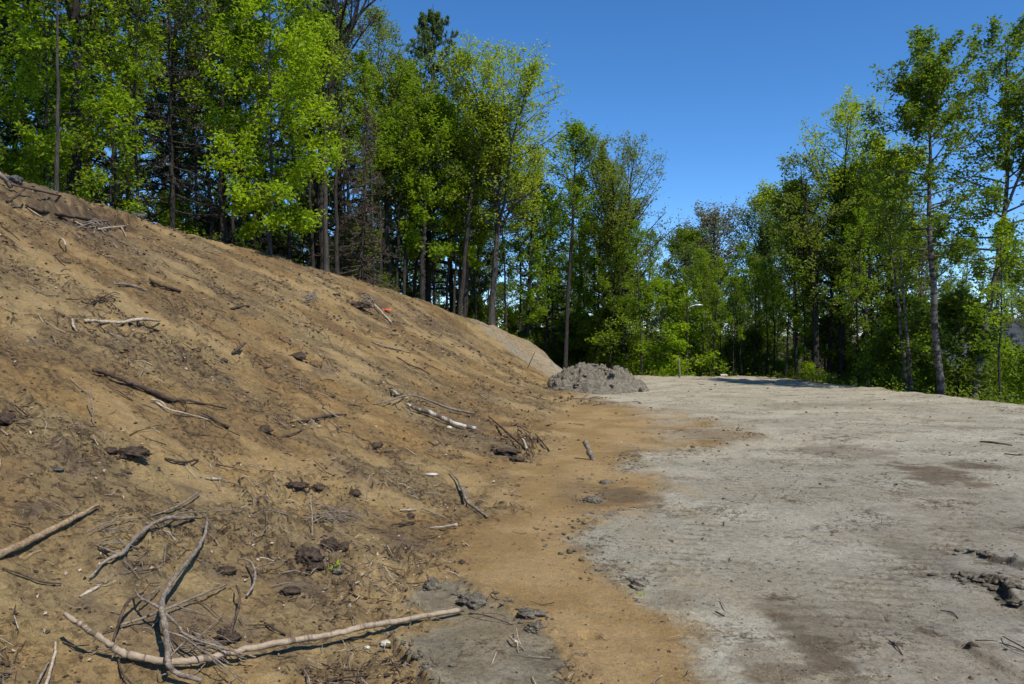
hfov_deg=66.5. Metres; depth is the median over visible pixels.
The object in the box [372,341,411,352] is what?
thin stick
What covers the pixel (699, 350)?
dark bush
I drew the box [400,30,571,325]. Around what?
yellow green tree
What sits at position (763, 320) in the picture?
green leafed tree
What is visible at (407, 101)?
slim trunk tree
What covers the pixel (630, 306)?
pine tree
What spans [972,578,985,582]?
clay clod
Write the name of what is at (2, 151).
dark bush
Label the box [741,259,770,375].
slim trunk tree
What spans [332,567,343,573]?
dirt clod
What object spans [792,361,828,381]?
leafy bush
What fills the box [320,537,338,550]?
peat clod
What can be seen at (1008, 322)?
budding tree
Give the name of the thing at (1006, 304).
slim trunk tree
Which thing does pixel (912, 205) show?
budding tree
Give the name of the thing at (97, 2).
green leafed tree
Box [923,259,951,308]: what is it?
budding tree
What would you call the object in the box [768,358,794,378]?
leafy bush
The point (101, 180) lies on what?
beech sapling
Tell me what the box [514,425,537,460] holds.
brush bundle
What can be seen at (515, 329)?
dark bush
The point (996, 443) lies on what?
dark branch
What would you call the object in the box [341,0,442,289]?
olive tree
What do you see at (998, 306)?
green leafed tree
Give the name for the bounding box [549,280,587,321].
dark leafed tree
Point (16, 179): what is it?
boulder
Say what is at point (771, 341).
dark bush
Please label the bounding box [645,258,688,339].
green leafed tree
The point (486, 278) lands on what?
pine tree
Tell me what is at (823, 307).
slim trunk tree
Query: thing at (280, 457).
soil crumbs
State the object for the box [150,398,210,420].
pale stick
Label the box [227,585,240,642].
dark branch
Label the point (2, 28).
budding tree
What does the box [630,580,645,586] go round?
bark chunk
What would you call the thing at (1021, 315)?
budding tree
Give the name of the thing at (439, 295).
dark leafed tree
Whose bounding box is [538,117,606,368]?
slender tree
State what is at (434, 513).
thin stick
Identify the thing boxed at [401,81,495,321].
pine tree
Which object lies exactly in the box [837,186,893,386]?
slim trunk tree
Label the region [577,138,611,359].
slender tree
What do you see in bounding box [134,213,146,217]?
boulder
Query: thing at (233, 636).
dirt clod
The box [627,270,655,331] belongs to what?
dark leafed tree
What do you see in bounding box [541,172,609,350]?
maple tree
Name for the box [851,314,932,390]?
leafy bush
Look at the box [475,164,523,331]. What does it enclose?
slim trunk tree
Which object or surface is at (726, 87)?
sky
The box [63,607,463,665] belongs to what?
birch branch
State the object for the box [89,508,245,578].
grey branch
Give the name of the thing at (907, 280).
twin trunk tree
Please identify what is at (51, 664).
thin stick
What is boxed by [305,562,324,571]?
peat clod
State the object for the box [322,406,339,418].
thin stick
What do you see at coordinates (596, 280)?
dark leafed tree
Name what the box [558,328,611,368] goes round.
dark bush
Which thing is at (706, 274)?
green leafed tree
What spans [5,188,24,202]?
dark branch
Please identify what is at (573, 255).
slim trunk tree
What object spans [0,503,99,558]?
pine log
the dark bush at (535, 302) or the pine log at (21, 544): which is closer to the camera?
the pine log at (21, 544)
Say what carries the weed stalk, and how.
on the ground
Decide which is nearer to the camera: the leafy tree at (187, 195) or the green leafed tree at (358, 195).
the leafy tree at (187, 195)
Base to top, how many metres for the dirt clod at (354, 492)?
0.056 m
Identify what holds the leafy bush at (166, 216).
on the ground
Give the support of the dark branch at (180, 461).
on the ground
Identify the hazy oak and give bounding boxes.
[661,197,757,334]
[709,185,792,313]
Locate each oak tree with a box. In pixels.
[750,149,864,380]
[752,84,928,384]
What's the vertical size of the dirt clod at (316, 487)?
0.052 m
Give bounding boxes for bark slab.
[113,279,147,291]
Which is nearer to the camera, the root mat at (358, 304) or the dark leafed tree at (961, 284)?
the root mat at (358, 304)
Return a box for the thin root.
[470,613,512,624]
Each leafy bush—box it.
[0,146,13,172]
[9,124,96,200]
[149,188,207,235]
[699,334,719,374]
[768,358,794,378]
[778,343,821,377]
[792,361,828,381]
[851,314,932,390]
[962,335,1020,398]
[987,354,1023,404]
[996,352,1023,403]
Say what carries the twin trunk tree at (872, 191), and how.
on the ground
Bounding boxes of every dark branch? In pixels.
[2,567,61,583]
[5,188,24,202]
[112,592,143,640]
[118,656,132,683]
[133,315,158,331]
[149,278,180,292]
[164,457,198,463]
[197,411,228,428]
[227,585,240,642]
[230,305,247,309]
[264,622,285,634]
[290,413,346,422]
[392,521,415,524]
[489,416,524,448]
[889,640,904,654]
[980,441,1012,445]
[999,642,1023,651]
[1002,636,1023,647]
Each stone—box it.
[51,468,63,470]
[380,639,389,646]
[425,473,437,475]
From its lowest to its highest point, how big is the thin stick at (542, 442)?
0.114 m
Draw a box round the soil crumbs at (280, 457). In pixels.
[0,181,1011,683]
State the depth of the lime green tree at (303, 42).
20.75 m
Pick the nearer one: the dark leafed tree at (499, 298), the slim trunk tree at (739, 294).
the slim trunk tree at (739, 294)
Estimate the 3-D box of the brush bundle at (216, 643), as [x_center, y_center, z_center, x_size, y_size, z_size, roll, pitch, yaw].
[-1.393,1.484,3.751,0.562,0.124,0.278,0,1,28]
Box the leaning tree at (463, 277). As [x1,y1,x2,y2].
[437,91,513,315]
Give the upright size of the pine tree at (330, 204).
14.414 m
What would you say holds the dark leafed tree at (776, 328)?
on the ground
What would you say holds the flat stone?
on the ground
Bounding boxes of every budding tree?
[0,16,13,70]
[83,1,238,226]
[690,286,712,349]
[716,273,758,367]
[724,290,765,332]
[744,211,823,375]
[758,275,806,356]
[868,181,973,389]
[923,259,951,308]
[980,280,1015,332]
[998,263,1023,347]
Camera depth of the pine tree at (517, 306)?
47.12 m
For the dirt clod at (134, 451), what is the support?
on the ground
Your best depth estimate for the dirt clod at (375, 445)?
8.70 m
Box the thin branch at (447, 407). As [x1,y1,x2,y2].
[373,394,473,420]
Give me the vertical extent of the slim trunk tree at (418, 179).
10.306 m
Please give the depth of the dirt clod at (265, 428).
7.39 m
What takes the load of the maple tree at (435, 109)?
on the ground
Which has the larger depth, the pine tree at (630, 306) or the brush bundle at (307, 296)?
the pine tree at (630, 306)
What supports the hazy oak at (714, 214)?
on the ground
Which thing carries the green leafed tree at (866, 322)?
on the ground
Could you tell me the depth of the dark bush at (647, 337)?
39.02 m
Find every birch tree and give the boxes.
[853,25,1011,394]
[917,13,1023,397]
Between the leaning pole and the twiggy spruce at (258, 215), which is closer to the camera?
the leaning pole
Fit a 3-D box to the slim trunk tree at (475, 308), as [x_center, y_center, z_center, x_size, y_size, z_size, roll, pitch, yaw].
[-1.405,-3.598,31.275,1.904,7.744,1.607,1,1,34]
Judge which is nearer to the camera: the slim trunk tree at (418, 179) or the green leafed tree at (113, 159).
the green leafed tree at (113, 159)
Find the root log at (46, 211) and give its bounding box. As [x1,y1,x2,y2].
[25,203,109,224]
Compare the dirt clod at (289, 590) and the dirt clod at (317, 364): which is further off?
the dirt clod at (317, 364)
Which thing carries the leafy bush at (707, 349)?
on the ground
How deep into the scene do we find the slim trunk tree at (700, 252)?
33.36 m
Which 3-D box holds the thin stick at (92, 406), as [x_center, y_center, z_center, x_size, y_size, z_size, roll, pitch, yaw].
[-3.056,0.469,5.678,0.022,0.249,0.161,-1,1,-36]
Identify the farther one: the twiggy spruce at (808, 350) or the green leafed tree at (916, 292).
the twiggy spruce at (808, 350)
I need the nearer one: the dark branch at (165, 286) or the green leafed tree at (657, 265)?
the dark branch at (165, 286)
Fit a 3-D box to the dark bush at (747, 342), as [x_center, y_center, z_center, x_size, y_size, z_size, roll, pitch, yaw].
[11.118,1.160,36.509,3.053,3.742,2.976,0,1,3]
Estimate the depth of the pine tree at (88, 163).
32.91 m
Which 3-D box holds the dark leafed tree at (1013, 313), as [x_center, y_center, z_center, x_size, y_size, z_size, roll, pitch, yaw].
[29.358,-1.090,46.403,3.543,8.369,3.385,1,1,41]
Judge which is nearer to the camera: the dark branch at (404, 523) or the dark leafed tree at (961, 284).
the dark branch at (404, 523)
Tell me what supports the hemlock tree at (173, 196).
on the ground
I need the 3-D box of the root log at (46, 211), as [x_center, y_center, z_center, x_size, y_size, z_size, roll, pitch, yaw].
[-7.046,-2.012,12.731,0.262,0.256,3.052,0,1,-7]
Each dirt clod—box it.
[0,412,15,423]
[106,446,117,452]
[115,446,151,457]
[212,629,242,644]
[216,565,237,574]
[220,357,227,362]
[259,425,273,431]
[280,586,300,594]
[284,481,311,488]
[289,351,306,359]
[309,360,322,367]
[311,483,325,490]
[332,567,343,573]
[343,600,354,604]
[348,489,361,495]
[371,442,383,448]
[407,513,414,517]
[965,641,977,647]
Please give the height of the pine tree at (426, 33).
15.724 m
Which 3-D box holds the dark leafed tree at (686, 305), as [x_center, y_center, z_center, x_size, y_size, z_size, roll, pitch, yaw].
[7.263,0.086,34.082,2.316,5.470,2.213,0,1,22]
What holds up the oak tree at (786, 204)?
on the ground
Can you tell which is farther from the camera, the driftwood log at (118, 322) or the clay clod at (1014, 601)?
the driftwood log at (118, 322)
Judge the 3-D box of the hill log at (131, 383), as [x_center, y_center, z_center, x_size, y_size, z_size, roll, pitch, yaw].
[-2.896,0.423,6.713,0.543,0.433,1.205,1,1,43]
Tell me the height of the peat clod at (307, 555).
0.102 m
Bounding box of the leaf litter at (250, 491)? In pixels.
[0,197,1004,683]
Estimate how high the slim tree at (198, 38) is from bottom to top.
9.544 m
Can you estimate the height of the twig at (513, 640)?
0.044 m
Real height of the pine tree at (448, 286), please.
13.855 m
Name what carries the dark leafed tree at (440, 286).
on the ground
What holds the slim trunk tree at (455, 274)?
on the ground
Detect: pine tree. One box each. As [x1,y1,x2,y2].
[0,0,56,178]
[0,0,63,179]
[0,0,107,205]
[0,6,63,179]
[0,15,28,166]
[29,1,153,204]
[118,1,205,222]
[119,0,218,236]
[178,0,317,255]
[264,0,370,268]
[268,13,358,264]
[285,0,395,280]
[351,73,423,293]
[358,8,487,302]
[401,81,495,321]
[431,235,489,306]
[440,195,503,325]
[443,81,494,314]
[509,215,549,335]
[523,193,576,351]
[600,272,628,364]
[604,242,646,339]
[649,291,671,346]
[707,299,730,375]
[856,201,911,332]
[877,202,930,296]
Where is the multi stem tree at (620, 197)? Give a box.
[568,129,689,368]
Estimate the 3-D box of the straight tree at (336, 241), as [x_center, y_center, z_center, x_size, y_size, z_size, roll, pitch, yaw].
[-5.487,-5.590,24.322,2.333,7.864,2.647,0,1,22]
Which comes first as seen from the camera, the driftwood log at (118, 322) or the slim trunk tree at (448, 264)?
the driftwood log at (118, 322)
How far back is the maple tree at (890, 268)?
30.77 m
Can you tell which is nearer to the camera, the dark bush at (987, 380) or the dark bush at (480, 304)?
the dark bush at (987, 380)
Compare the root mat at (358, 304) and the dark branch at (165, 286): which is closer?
the dark branch at (165, 286)
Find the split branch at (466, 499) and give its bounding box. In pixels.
[449,471,488,517]
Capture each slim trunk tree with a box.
[100,0,175,212]
[192,0,271,246]
[261,13,319,259]
[279,7,343,267]
[316,6,379,263]
[336,47,396,282]
[343,61,404,286]
[372,64,431,291]
[376,57,435,294]
[387,58,444,297]
[408,91,467,304]
[426,127,470,310]
[434,128,477,312]
[458,156,497,319]
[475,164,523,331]
[498,168,542,336]
[529,201,568,363]
[532,183,575,353]
[557,190,597,361]
[592,217,637,368]
[612,219,659,374]
[679,248,719,375]
[698,255,736,376]
[706,269,736,372]
[721,267,754,375]
[723,241,758,375]
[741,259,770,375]
[749,262,782,376]
[756,256,790,376]
[771,247,804,377]
[777,235,826,362]
[800,225,838,371]
[833,206,881,385]
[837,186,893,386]
[905,214,949,298]
[937,226,992,364]
[976,227,1023,331]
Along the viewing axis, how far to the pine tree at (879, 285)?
39.70 m
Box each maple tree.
[367,88,485,299]
[429,124,513,317]
[488,168,570,339]
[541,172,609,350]
[552,219,636,366]
[651,223,715,344]
[821,149,949,375]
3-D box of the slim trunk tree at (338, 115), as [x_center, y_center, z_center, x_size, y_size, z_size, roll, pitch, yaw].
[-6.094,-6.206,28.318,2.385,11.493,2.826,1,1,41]
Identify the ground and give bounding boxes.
[0,173,1023,683]
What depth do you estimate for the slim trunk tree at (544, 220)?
37.72 m
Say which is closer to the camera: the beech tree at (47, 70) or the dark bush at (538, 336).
the beech tree at (47, 70)
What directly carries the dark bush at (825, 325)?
on the ground
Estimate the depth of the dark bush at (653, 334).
38.69 m
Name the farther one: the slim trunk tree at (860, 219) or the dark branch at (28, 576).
the slim trunk tree at (860, 219)
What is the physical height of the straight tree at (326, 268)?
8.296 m
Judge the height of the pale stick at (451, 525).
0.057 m
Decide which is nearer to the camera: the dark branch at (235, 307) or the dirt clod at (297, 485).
the dirt clod at (297, 485)
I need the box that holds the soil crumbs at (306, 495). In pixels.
[8,293,980,653]
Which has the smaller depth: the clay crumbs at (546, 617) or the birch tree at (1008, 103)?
the clay crumbs at (546, 617)
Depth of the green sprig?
4.94 m
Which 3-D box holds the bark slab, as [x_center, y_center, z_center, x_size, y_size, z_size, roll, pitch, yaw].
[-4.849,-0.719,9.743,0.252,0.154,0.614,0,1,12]
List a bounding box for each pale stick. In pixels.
[71,318,77,331]
[97,225,126,236]
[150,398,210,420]
[400,508,416,510]
[430,523,457,527]
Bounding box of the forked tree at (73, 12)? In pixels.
[18,0,160,195]
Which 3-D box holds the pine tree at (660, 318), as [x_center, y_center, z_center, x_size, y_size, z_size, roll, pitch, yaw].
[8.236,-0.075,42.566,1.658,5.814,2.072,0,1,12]
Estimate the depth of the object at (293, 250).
33.48 m
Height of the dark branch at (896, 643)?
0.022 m
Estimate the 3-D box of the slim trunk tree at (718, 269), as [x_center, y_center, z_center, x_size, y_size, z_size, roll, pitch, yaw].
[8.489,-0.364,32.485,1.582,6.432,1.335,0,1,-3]
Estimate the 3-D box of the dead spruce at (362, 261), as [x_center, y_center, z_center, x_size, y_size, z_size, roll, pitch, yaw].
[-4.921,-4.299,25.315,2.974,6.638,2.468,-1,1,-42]
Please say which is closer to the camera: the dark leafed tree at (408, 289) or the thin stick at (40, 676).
the thin stick at (40, 676)
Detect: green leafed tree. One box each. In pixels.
[14,0,182,210]
[17,0,167,213]
[139,72,251,217]
[345,96,417,286]
[359,89,446,292]
[561,241,596,302]
[561,252,591,316]
[635,228,682,332]
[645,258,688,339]
[685,265,727,372]
[741,276,763,333]
[752,273,790,350]
[798,256,881,342]
[818,167,938,386]
[860,219,961,363]
[985,271,1020,314]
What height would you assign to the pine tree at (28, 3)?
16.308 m
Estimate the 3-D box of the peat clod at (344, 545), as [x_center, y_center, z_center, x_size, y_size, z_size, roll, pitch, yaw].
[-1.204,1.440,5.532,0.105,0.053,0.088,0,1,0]
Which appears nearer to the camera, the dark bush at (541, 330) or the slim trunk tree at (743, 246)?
the slim trunk tree at (743, 246)
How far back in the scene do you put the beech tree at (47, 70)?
18.35 m
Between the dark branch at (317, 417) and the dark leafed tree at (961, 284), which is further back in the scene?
the dark leafed tree at (961, 284)
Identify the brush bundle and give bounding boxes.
[77,218,116,236]
[81,292,118,307]
[84,516,147,548]
[171,626,247,675]
[301,288,320,302]
[301,501,363,537]
[360,292,376,306]
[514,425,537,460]
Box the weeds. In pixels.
[101,201,1023,404]
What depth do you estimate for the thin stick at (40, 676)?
3.28 m
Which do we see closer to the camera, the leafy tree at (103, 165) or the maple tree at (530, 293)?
the leafy tree at (103, 165)
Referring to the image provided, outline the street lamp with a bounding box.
[686,304,702,375]
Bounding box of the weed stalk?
[310,499,312,534]
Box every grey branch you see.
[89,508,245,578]
[134,519,255,683]
[237,558,287,596]
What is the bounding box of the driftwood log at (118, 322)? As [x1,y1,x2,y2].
[84,317,160,323]
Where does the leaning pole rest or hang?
on the ground
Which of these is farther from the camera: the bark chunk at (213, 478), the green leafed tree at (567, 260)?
the green leafed tree at (567, 260)
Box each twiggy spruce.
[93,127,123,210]
[215,10,310,254]
[215,23,291,254]
[782,272,826,379]
[893,241,929,382]
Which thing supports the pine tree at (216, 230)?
on the ground
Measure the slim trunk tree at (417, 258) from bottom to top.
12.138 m
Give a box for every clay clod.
[423,577,440,590]
[455,592,487,609]
[514,608,546,619]
[523,621,546,632]
[583,495,603,502]
[599,479,612,483]
[634,578,648,584]
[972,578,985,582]
[1004,598,1020,605]
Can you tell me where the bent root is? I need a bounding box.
[58,238,66,251]
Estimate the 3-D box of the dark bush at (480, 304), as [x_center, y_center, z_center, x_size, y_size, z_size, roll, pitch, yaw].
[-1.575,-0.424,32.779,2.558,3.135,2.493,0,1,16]
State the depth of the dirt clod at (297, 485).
6.42 m
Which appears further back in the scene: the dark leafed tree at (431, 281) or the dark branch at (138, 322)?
the dark leafed tree at (431, 281)
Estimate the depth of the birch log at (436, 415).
11.56 m
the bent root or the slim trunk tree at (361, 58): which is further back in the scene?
the slim trunk tree at (361, 58)
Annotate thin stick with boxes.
[36,661,49,683]
[45,641,56,683]
[88,389,93,423]
[151,490,200,516]
[277,430,301,437]
[303,669,310,683]
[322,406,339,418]
[325,674,367,683]
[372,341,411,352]
[396,356,429,374]
[421,508,445,518]
[534,433,549,450]
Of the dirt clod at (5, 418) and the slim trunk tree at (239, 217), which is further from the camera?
the slim trunk tree at (239, 217)
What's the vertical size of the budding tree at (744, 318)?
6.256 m
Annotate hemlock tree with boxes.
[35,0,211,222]
[67,0,262,228]
[146,1,289,243]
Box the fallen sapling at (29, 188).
[11,184,87,200]
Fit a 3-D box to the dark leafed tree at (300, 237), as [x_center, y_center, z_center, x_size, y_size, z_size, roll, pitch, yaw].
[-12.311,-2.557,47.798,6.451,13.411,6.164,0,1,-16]
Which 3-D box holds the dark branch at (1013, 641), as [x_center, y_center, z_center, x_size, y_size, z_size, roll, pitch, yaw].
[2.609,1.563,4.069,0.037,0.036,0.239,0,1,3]
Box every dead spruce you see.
[314,108,401,290]
[327,128,373,284]
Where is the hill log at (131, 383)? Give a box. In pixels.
[92,368,226,417]
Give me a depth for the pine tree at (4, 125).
20.75 m
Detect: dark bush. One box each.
[0,64,9,170]
[329,221,393,287]
[455,295,507,329]
[498,308,545,336]
[515,299,571,333]
[520,325,562,359]
[524,329,559,359]
[544,314,576,367]
[551,311,587,368]
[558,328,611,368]
[568,305,639,370]
[627,335,657,374]
[635,342,669,375]
[642,331,663,358]
[649,331,698,369]
[676,341,712,375]
[702,348,718,375]
[708,340,751,376]
[718,327,780,377]
[734,324,790,376]
[790,311,863,383]
[829,353,881,386]
[855,289,965,391]
[889,285,1023,401]
[943,358,1008,400]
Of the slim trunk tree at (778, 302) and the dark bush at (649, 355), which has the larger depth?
the dark bush at (649, 355)
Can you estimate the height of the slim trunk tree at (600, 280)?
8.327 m
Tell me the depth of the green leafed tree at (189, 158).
38.62 m
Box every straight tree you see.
[285,17,359,271]
[298,33,383,274]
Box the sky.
[0,0,1023,335]
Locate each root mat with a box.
[348,301,373,307]
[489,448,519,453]
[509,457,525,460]
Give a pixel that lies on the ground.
(864, 491)
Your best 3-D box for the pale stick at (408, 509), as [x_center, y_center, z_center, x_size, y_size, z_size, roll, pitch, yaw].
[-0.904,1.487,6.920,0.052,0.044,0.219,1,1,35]
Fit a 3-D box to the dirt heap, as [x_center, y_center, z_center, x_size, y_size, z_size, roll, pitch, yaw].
[2.348,0.983,21.633,2.988,0.884,2.414,0,1,0]
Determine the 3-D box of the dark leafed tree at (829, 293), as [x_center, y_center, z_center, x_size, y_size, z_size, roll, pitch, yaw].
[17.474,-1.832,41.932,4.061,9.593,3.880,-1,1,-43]
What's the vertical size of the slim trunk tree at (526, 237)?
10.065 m
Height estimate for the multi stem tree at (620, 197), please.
12.463 m
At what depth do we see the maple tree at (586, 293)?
37.68 m
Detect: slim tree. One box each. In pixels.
[152,0,263,242]
[162,0,262,239]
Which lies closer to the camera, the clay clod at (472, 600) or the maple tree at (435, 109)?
the clay clod at (472, 600)
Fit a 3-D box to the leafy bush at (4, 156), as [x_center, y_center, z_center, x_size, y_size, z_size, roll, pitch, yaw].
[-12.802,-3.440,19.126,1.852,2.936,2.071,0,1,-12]
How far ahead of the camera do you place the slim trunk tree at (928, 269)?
32.55 m
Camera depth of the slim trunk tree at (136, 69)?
18.90 m
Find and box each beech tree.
[0,0,104,182]
[0,0,176,185]
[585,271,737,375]
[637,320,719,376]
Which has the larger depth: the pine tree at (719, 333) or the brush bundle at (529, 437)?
the pine tree at (719, 333)
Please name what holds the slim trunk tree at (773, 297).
on the ground
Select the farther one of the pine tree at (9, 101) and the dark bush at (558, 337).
the dark bush at (558, 337)
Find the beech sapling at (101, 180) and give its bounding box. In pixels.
[59,81,169,214]
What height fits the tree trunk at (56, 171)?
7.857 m
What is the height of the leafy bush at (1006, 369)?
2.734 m
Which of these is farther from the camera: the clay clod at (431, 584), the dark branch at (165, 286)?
the dark branch at (165, 286)
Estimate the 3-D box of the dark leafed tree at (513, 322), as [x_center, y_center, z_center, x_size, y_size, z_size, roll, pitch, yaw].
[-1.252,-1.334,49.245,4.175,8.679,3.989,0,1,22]
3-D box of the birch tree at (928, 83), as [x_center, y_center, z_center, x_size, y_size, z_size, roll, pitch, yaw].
[11.379,-3.312,21.434,4.030,11.079,3.506,1,1,38]
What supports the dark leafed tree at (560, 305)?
on the ground
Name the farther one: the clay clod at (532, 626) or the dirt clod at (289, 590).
the dirt clod at (289, 590)
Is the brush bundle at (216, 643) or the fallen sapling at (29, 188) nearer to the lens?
the brush bundle at (216, 643)
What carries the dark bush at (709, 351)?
on the ground
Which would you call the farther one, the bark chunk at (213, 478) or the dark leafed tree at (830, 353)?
the dark leafed tree at (830, 353)
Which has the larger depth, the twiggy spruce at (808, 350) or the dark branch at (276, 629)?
the twiggy spruce at (808, 350)
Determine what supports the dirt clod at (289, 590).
on the ground
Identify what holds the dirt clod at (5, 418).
on the ground
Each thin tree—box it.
[755,179,826,378]
[962,212,1023,401]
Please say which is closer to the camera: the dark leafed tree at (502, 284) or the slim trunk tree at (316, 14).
the slim trunk tree at (316, 14)
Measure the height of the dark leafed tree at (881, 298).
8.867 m
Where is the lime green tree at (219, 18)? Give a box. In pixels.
[182,0,278,245]
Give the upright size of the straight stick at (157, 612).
0.053 m
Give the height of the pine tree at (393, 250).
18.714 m
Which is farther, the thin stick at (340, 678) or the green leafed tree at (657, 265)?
the green leafed tree at (657, 265)
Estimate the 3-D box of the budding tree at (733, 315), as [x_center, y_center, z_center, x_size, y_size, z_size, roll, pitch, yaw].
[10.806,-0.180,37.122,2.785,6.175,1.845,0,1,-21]
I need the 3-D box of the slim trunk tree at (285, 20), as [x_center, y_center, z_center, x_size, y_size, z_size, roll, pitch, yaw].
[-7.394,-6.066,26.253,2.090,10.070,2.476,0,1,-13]
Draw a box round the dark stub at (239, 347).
[231,338,245,353]
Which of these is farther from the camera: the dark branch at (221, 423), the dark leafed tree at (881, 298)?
the dark leafed tree at (881, 298)
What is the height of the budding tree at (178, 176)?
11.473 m
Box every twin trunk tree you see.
[861,171,910,391]
[872,179,934,391]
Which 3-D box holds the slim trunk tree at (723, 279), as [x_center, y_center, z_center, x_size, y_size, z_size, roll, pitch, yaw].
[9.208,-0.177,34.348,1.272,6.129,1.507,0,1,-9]
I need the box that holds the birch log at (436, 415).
[406,403,475,429]
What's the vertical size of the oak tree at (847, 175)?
13.502 m
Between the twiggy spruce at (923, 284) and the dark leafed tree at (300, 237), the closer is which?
the twiggy spruce at (923, 284)
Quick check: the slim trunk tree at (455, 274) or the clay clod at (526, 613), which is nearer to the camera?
the clay clod at (526, 613)
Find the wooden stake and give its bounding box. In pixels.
[374,304,391,322]
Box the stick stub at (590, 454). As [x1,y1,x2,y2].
[582,440,595,459]
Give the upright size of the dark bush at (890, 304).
4.709 m
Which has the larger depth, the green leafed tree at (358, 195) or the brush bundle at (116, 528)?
the green leafed tree at (358, 195)
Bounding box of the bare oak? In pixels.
[267,0,382,269]
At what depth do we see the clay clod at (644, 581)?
5.08 m
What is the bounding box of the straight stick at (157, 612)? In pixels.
[120,583,227,625]
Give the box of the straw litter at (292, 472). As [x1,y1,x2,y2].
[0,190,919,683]
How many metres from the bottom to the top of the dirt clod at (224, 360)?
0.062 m
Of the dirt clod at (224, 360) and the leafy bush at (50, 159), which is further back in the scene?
the leafy bush at (50, 159)
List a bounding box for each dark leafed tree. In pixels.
[188,1,333,253]
[264,4,384,263]
[264,194,329,260]
[346,75,444,301]
[401,236,449,307]
[410,263,456,304]
[431,258,457,302]
[436,178,513,321]
[477,255,523,333]
[483,281,516,326]
[487,282,524,335]
[507,196,574,331]
[542,287,572,332]
[545,284,575,327]
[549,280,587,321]
[583,246,613,317]
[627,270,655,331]
[652,281,705,372]
[711,277,751,339]
[761,278,802,359]
[778,170,897,382]
[780,267,834,358]
[798,229,866,348]
[851,206,934,386]
[953,280,976,308]
[982,257,1023,318]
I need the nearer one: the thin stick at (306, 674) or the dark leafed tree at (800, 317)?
the thin stick at (306, 674)
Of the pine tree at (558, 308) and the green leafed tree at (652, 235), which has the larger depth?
the green leafed tree at (652, 235)
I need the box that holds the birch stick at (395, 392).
[390,389,403,398]
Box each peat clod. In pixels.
[294,545,324,565]
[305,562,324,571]
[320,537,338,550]
[337,541,349,549]
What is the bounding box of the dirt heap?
[545,362,649,394]
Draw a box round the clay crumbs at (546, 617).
[328,480,1023,633]
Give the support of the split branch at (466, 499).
on the ground
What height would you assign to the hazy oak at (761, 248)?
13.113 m
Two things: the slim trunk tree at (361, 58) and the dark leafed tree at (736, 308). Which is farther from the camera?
the dark leafed tree at (736, 308)
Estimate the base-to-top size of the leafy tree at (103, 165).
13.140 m
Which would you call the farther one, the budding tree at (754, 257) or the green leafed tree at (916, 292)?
the budding tree at (754, 257)
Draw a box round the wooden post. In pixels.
[678,358,680,377]
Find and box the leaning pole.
[0,172,12,188]
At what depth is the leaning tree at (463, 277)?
29.16 m
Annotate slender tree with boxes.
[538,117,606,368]
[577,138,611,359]
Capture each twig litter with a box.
[0,171,1023,683]
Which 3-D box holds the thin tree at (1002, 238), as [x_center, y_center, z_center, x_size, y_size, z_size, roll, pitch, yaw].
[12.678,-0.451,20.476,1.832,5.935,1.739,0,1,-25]
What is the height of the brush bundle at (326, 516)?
0.172 m
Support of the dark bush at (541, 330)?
on the ground
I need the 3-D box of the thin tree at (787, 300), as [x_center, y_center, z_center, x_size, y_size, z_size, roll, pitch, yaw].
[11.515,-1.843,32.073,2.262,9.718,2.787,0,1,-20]
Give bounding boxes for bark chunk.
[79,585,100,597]
[205,477,221,480]
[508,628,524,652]
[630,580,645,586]
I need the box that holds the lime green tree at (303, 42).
[172,0,351,254]
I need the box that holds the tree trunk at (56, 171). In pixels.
[54,0,59,191]
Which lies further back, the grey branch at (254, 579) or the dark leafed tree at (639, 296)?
the dark leafed tree at (639, 296)
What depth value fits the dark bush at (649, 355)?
37.72 m
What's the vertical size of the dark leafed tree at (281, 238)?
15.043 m
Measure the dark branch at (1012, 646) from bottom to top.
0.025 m
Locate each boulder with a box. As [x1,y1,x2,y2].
[5,175,23,184]
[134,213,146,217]
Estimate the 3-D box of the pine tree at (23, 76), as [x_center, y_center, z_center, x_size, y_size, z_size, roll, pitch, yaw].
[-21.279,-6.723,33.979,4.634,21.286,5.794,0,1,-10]
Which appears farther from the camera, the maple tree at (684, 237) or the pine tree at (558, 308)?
the maple tree at (684, 237)
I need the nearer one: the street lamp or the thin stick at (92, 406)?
the thin stick at (92, 406)
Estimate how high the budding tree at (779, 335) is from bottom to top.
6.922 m
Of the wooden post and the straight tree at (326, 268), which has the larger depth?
the wooden post
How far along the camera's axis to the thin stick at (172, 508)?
5.00 m
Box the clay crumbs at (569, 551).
[375,408,1023,683]
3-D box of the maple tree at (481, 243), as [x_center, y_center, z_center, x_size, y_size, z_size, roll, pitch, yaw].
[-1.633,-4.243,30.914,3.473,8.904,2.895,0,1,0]
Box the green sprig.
[328,560,343,569]

